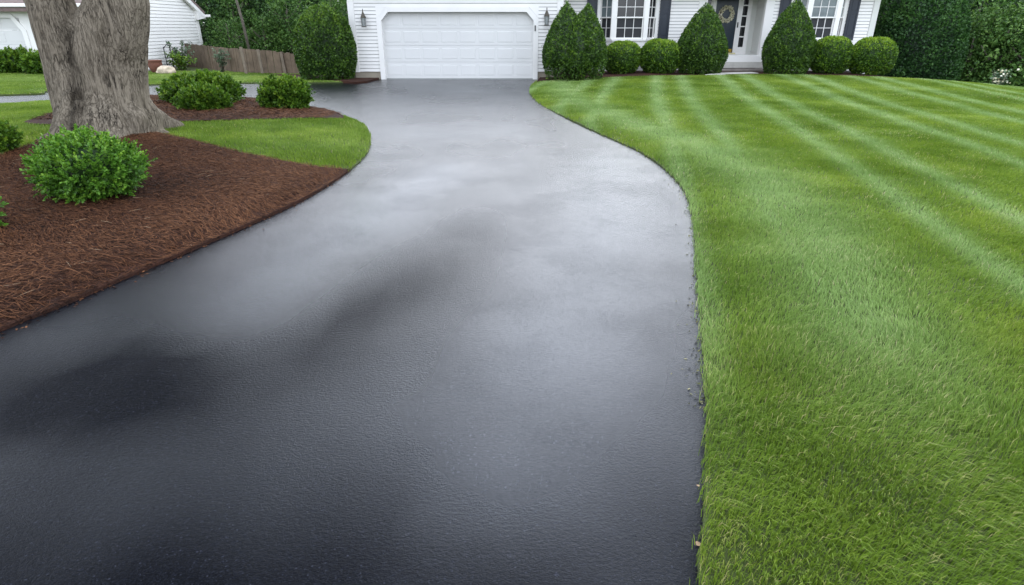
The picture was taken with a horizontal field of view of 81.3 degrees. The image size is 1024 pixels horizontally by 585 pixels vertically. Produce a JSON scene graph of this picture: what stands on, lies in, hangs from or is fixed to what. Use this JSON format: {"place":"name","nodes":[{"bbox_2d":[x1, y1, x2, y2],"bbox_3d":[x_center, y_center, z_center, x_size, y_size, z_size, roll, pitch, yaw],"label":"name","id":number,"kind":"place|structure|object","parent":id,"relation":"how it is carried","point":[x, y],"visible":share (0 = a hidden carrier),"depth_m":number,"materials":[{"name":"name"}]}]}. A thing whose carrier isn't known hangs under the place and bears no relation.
{"place":"outdoors","nodes":[
{"label":"outdoors","id":0,"kind":"place"},
{"bbox_2d":[0,63,352,95],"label":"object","id":1,"kind":"structure","parent":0,"point":[190,68],"depth_m":19.59,"materials":[{"name":"green plant"}]},
{"bbox_2d":[0,44,29,72],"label":"shrub","id":2,"kind":"object","parent":1,"relation":"on","point":[9,58],"visible":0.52,"depth_m":23.20,"materials":[{"name":"green plant"}]},
{"bbox_2d":[17,48,42,74],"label":"shrub","id":3,"kind":"object","parent":1,"relation":"on","point":[30,62],"visible":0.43,"depth_m":22.63,"materials":[{"name":"green plant"}]},
{"bbox_2d":[148,60,161,72],"bbox_3d":[-14.108,-8.943,23.591,0.560,0.480,0.552,0,24,0],"label":"planter pot","id":4,"kind":"object","parent":1,"relation":"on","point":[153,65],"visible":0.71,"depth_m":23.39,"materials":[{"name":"ceramic"}]},
{"bbox_2d":[157,66,175,73],"bbox_3d":[-13.440,-8.660,23.211,0.714,0.322,0.472,0,24,0],"label":"boulder","id":5,"kind":"object","parent":1,"relation":"on","point":[165,69],"visible":0.71,"depth_m":23.06,"materials":[{"name":"beige stone"}]},
{"bbox_2d":[163,44,174,67],"bbox_3d":[-14.500,-10.063,25.506,0.044,1.038,1.219,0,24,0],"label":"iron railing","id":6,"kind":"object","parent":1,"relation":"on","point":[165,56],"visible":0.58,"depth_m":25.01,"materials":[{"name":"black metal"}]},
{"bbox_2d":[0,70,354,94],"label":"grass","id":7,"kind":"structure","parent":1,"relation":"on","point":[18,83],"depth_m":20.32,"materials":[{"name":"green plant"}]},
{"bbox_2d":[164,50,196,69],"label":"plant","id":8,"kind":"object","parent":1,"relation":"on","point":[179,62],"visible":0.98,"depth_m":25.02,"materials":[{"name":"green plant"}]},
{"bbox_2d":[166,40,194,68],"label":"plant","id":9,"kind":"object","parent":1,"relation":"on","point":[182,53],"visible":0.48,"depth_m":25.30,"materials":[{"name":"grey plant"}]},
{"bbox_2d":[194,0,224,46],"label":"tree","id":10,"kind":"object","parent":1,"relation":"on","point":[203,21],"visible":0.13,"depth_m":29.94,"materials":[{"name":"green plant"}]},
{"bbox_2d":[212,47,230,71],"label":"plant","id":11,"kind":"object","parent":1,"relation":"on","point":[220,56],"visible":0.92,"depth_m":23.57,"materials":[{"name":"green plant"}]},
{"bbox_2d":[202,14,254,53],"bbox_3d":[-13.496,-11.930,28.560,2.363,2.602,2.260,8,25,17],"label":"tree","id":12,"kind":"object","parent":1,"relation":"on","point":[231,41],"visible":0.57,"depth_m":28.29,"materials":[{"name":"green plant"}]},
{"bbox_2d":[199,0,266,48],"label":"tree","id":13,"kind":"object","parent":1,"relation":"on","point":[233,14],"visible":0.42,"depth_m":29.91,"materials":[{"name":"green plant"}]},
{"bbox_2d":[184,43,298,73],"bbox_3d":[-11.401,-9.533,24.442,10.109,1.135,1.980,13,27,27],"label":"board fence","id":14,"kind":"object","parent":1,"relation":"on","point":[242,59],"visible":0.46,"depth_m":23.28,"materials":[{"name":"brown wood"}]},
{"bbox_2d":[235,0,253,63],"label":"tree","id":15,"kind":"object","parent":1,"relation":"on","point":[243,26],"visible":0.64,"depth_m":26.89,"materials":[{"name":"brown plant"}]},
{"bbox_2d":[240,8,288,59],"bbox_3d":[-12.289,-12.471,29.486,2.620,2.884,2.506,-7,25,-15],"label":"tree","id":16,"kind":"object","parent":1,"relation":"on","point":[258,44],"visible":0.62,"depth_m":29.05,"materials":[{"name":"green plant"}]},
{"bbox_2d":[259,0,313,59],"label":"tree","id":17,"kind":"object","parent":1,"relation":"on","point":[287,17],"visible":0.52,"depth_m":28.71,"materials":[{"name":"green plant"}]},
{"bbox_2d":[284,0,335,51],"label":"tree","id":18,"kind":"object","parent":1,"relation":"on","point":[296,19],"visible":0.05,"depth_m":28.32,"materials":[{"name":"green plant"}]},
{"bbox_2d":[270,74,378,83],"bbox_3d":[-6.740,-7.862,21.763,5.584,0.060,2.239,17,29,34],"label":"mulch bed corner","id":19,"kind":"object","parent":1,"relation":"on","point":[355,80],"visible":0.45,"depth_m":20.40,"materials":[{"name":"brown wood"}]},
{"bbox_2d":[292,2,357,79],"bbox_3d":[-6.435,-8.608,20.428,2.169,2.462,2.095,0,24,0],"label":"shrub","id":20,"kind":"object","parent":19,"relation":"on","point":[324,44],"visible":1,"depth_m":19.83,"materials":[{"name":"green plant"}]},
{"bbox_2d":[310,0,347,15],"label":"tree","id":21,"kind":"object","parent":1,"relation":"on","point":[330,5],"visible":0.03,"depth_m":30.56,"materials":[{"name":"green plant"}]},
{"bbox_2d":[321,0,348,23],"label":"tree","id":22,"kind":"object","parent":1,"relation":"on","point":[338,6],"visible":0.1,"depth_m":27.53,"materials":[{"name":"green plant"}]},
{"bbox_2d":[3,109,369,169],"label":"lawn island","id":23,"kind":"structure","parent":0,"point":[357,161],"depth_m":8.68,"materials":[{"name":"green plant"}]},
{"bbox_2d":[0,131,349,331],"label":"mulch bed","id":24,"kind":"object","parent":23,"relation":"on","point":[13,322],"visible":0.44,"depth_m":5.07,"materials":[{"name":"brown wood"}]},
{"bbox_2d":[0,196,8,225],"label":"shrub","id":25,"kind":"object","parent":24,"relation":"on","point":[2,203],"visible":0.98,"depth_m":4.86,"materials":[{"name":"green plant"}]},
{"bbox_2d":[0,119,24,153],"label":"shrub","id":26,"kind":"object","parent":24,"relation":"on","point":[11,137],"visible":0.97,"depth_m":7.47,"materials":[{"name":"green plant"}]},
{"bbox_2d":[19,123,157,205],"bbox_3d":[-4.000,-1.231,5.680,1.113,0.784,1.089,0,24,0],"label":"shrub","id":27,"kind":"object","parent":24,"relation":"on","point":[85,162],"visible":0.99,"depth_m":5.47,"materials":[{"name":"green plant"}]},
{"bbox_2d":[23,0,184,139],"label":"tree","id":28,"kind":"object","parent":24,"relation":"on","point":[93,54],"visible":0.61,"depth_m":8.19,"materials":[{"name":"grey plant"}]},
{"bbox_2d":[25,96,343,125],"bbox_3d":[-6.076,-3.939,12.739,5.256,0.310,6.314,-4,24,-8],"label":"mulch bed rear","id":29,"kind":"object","parent":23,"relation":"on","point":[46,121],"visible":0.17,"depth_m":10.96,"materials":[{"name":"brown wood"}]},
{"bbox_2d":[32,94,339,119],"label":"mulch fibres","id":30,"kind":"object","parent":29,"relation":"on","point":[239,105],"visible":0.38,"depth_m":11.38,"materials":[{"name":"brown wood"}]},
{"bbox_2d":[153,68,246,102],"bbox_3d":[-6.785,-4.403,12.943,1.974,0.884,1.682,0,24,0],"label":"shrub","id":31,"kind":"object","parent":29,"relation":"on","point":[170,86],"visible":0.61,"depth_m":12.65,"materials":[{"name":"green plant"}]},
{"bbox_2d":[169,77,234,110],"bbox_3d":[-6.095,-3.872,11.768,1.105,0.704,1.092,0,24,0],"label":"shrub","id":32,"kind":"object","parent":29,"relation":"on","point":[201,96],"visible":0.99,"depth_m":11.52,"materials":[{"name":"green plant"}]},
{"bbox_2d":[254,73,315,108],"bbox_3d":[-4.727,-4.119,12.357,1.169,0.834,1.147,9,25,19],"label":"shrub","id":33,"kind":"object","parent":29,"relation":"on","point":[285,91],"visible":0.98,"depth_m":12.09,"materials":[{"name":"green plant"}]},
{"bbox_2d":[0,100,371,170],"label":"grass","id":34,"kind":"structure","parent":23,"relation":"on","point":[15,115],"depth_m":9.20,"materials":[{"name":"green plant"}]},
{"bbox_2d":[0,79,705,584],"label":"driveway","id":35,"kind":"structure","parent":0,"point":[450,333],"depth_m":3.10,"materials":[{"name":"black asphalt"}]},
{"bbox_2d":[1,170,358,337],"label":"mulch crumbs","id":36,"kind":"object","parent":35,"relation":"on","point":[170,261],"visible":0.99,"depth_m":4.52,"materials":[{"name":"brown wood"}]},
{"bbox_2d":[529,86,705,407],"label":"grass clippings","id":37,"kind":"object","parent":35,"relation":"on","point":[692,296],"depth_m":3.81,"materials":[{"name":"green plant"}]},
{"bbox_2d":[705,72,754,74],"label":"front walk","id":38,"kind":"structure","parent":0,"point":[723,73],"depth_m":21.60,"materials":[{"name":"concrete"}]},
{"bbox_2d":[537,70,937,81],"bbox_3d":[8.008,-7.671,21.868,14.383,0.686,4.205,0,24,0],"label":"mulch bed","id":39,"kind":"object","parent":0,"point":[636,73],"visible":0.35,"depth_m":21.72,"materials":[{"name":"brown wood"}]},
{"bbox_2d":[542,0,607,80],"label":"shrub","id":40,"kind":"object","parent":39,"relation":"on","point":[575,45],"visible":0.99,"depth_m":19.29,"materials":[{"name":"green plant"}]},
{"bbox_2d":[605,40,640,73],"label":"shrub","id":41,"kind":"object","parent":39,"relation":"on","point":[624,56],"visible":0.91,"depth_m":21.54,"materials":[{"name":"green plant"}]},
{"bbox_2d":[640,38,681,73],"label":"shrub","id":42,"kind":"object","parent":39,"relation":"on","point":[659,55],"visible":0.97,"depth_m":21.49,"materials":[{"name":"green plant"}]},
{"bbox_2d":[677,2,728,74],"bbox_3d":[6.939,-9.195,21.609,1.893,2.419,1.895,0,24,0],"label":"shrub","id":43,"kind":"object","parent":39,"relation":"on","point":[703,43],"visible":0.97,"depth_m":21.15,"materials":[{"name":"green plant"}]},
{"bbox_2d":[761,0,816,73],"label":"shrub","id":44,"kind":"object","parent":39,"relation":"on","point":[790,43],"visible":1,"depth_m":21.17,"materials":[{"name":"green plant"}]},
{"bbox_2d":[809,35,854,73],"bbox_3d":[11.663,-8.680,21.756,1.545,1.325,1.560,0,24,0],"label":"shrub","id":45,"kind":"object","parent":39,"relation":"on","point":[834,54],"visible":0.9,"depth_m":21.30,"materials":[{"name":"green plant"}]},
{"bbox_2d":[848,36,898,74],"bbox_3d":[12.937,-8.489,21.383,1.600,1.335,1.642,0,24,0],"label":"shrub","id":46,"kind":"object","parent":39,"relation":"on","point":[875,55],"visible":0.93,"depth_m":20.94,"materials":[{"name":"green plant"}]},
{"bbox_2d":[529,73,1023,584],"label":"lawn","id":47,"kind":"structure","parent":0,"point":[767,540],"depth_m":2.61,"materials":[{"name":"green plant"}]},
{"bbox_2d":[873,0,971,80],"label":"hedge","id":48,"kind":"object","parent":47,"relation":"on","point":[929,38],"visible":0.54,"depth_m":23.18,"materials":[{"name":"green plant"}]},
{"bbox_2d":[953,23,1008,83],"bbox_3d":[18.777,-9.167,24.847,3.350,3.856,3.502,16,28,31],"label":"tree","id":49,"kind":"object","parent":47,"relation":"on","point":[975,39],"visible":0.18,"depth_m":24.03,"materials":[{"name":"green plant"}]},
{"bbox_2d":[958,11,1023,86],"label":"tree","id":50,"kind":"object","parent":47,"relation":"on","point":[1007,50],"visible":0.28,"depth_m":23.58,"materials":[{"name":"green plant"}]},
{"bbox_2d":[961,13,1023,86],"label":"tree","id":51,"kind":"object","parent":47,"relation":"on","point":[1015,81],"visible":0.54,"depth_m":23.38,"materials":[{"name":"green plant"}]},
{"bbox_2d":[962,0,1023,84],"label":"tree","id":52,"kind":"object","parent":47,"relation":"on","point":[973,15],"visible":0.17,"depth_m":24.11,"materials":[{"name":"green plant"}]},
{"bbox_2d":[967,0,1023,86],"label":"tree","id":53,"kind":"object","parent":47,"relation":"on","point":[1020,9],"visible":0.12,"depth_m":24.01,"materials":[{"name":"green plant"}]},
{"bbox_2d":[968,0,1023,54],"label":"tree","id":54,"kind":"object","parent":47,"relation":"on","point":[977,3],"visible":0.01,"depth_m":26.43,"materials":[{"name":"green plant"}]},
{"bbox_2d":[973,0,1023,18],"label":"tree","id":55,"kind":"object","parent":47,"relation":"on","point":[1006,10],"depth_m":27.29,"materials":[{"name":"green plant"}]},
{"bbox_2d":[989,68,1019,84],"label":"plant","id":56,"kind":"object","parent":47,"relation":"on","point":[997,79],"visible":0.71,"depth_m":20.28,"materials":[{"name":"grey plant"}]},
{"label":"ground","id":57,"kind":"structure","parent":0,"visible":0},
{"bbox_2d":[0,0,210,70],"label":"house","id":58,"kind":"structure","parent":57,"relation":"on","point":[174,22],"depth_m":25.03,"materials":[{"name":"white paint"}]},
{"bbox_2d":[0,18,27,50],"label":"garage door","id":59,"kind":"structure","parent":58,"relation":"in","point":[11,35],"depth_m":23.57,"materials":[{"name":"paint"}]},
{"bbox_2d":[195,0,237,48],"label":"tree","id":60,"kind":"object","parent":57,"relation":"on","point":[212,11],"visible":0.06,"depth_m":31.19,"materials":[{"name":"green plant"}]},
{"bbox_2d":[211,0,290,53],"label":"tree","id":61,"kind":"object","parent":57,"relation":"on","point":[248,3],"visible":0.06,"depth_m":32.12,"materials":[{"name":"green plant"}]},
{"bbox_2d":[241,0,294,51],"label":"tree","id":62,"kind":"object","parent":57,"relation":"on","point":[261,4],"visible":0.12,"depth_m":30.95,"materials":[{"name":"green plant"}]},
{"bbox_2d":[273,0,325,52],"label":"tree","id":63,"kind":"object","parent":57,"relation":"on","point":[302,4],"visible":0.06,"depth_m":31.23,"materials":[{"name":"green plant"}]},
{"bbox_2d":[347,0,880,78],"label":"house","id":64,"kind":"structure","parent":57,"relation":"on","point":[448,39],"depth_m":21.11,"materials":[{"name":"white paint"}]},
{"bbox_2d":[360,9,366,26],"bbox_3d":[-5.063,-9.340,20.272,0.197,0.575,0.257,-8,25,-18],"label":"wall lantern","id":65,"kind":"object","parent":64,"relation":"attached to","point":[363,19],"depth_m":20.24,"materials":[{"name":"grey metal"}]},
{"bbox_2d":[382,12,534,78],"bbox_3d":[-1.870,-8.646,20.921,5.420,2.209,0.082,0,24,0],"label":"garage door","id":66,"kind":"structure","parent":64,"relation":"in","point":[417,45],"depth_m":20.88,"materials":[{"name":"paint"}]},
{"bbox_2d":[544,8,548,24],"bbox_3d":[1.170,-9.385,20.251,0.197,0.575,0.257,-8,25,-18],"label":"wall lantern","id":67,"kind":"object","parent":64,"relation":"attached to","point":[546,18],"depth_m":20.21,"materials":[{"name":"grey metal"}]},
{"bbox_2d":[597,0,659,70],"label":"bay window","id":68,"kind":"structure","parent":64,"relation":"in","point":[632,20],"depth_m":22.70,"materials":[{"name":"white paint"}]},
{"bbox_2d":[718,5,734,22],"bbox_3d":[8.596,-11.160,23.902,0.689,0.666,0.210,0,24,0],"label":"wreath","id":69,"kind":"object","parent":64,"relation":"attached to","point":[730,17],"visible":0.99,"depth_m":23.88,"materials":[{"name":"beige plant"}]},
{"bbox_2d":[716,0,738,53],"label":"front door","id":70,"kind":"structure","parent":64,"relation":"in","point":[729,28],"depth_m":24.03,"materials":[{"name":"blue paint"}]},
{"bbox_2d":[791,0,849,70],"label":"bay window","id":71,"kind":"structure","parent":64,"relation":"in","point":[828,17],"depth_m":22.57,"materials":[{"name":"white paint"}]}
]}

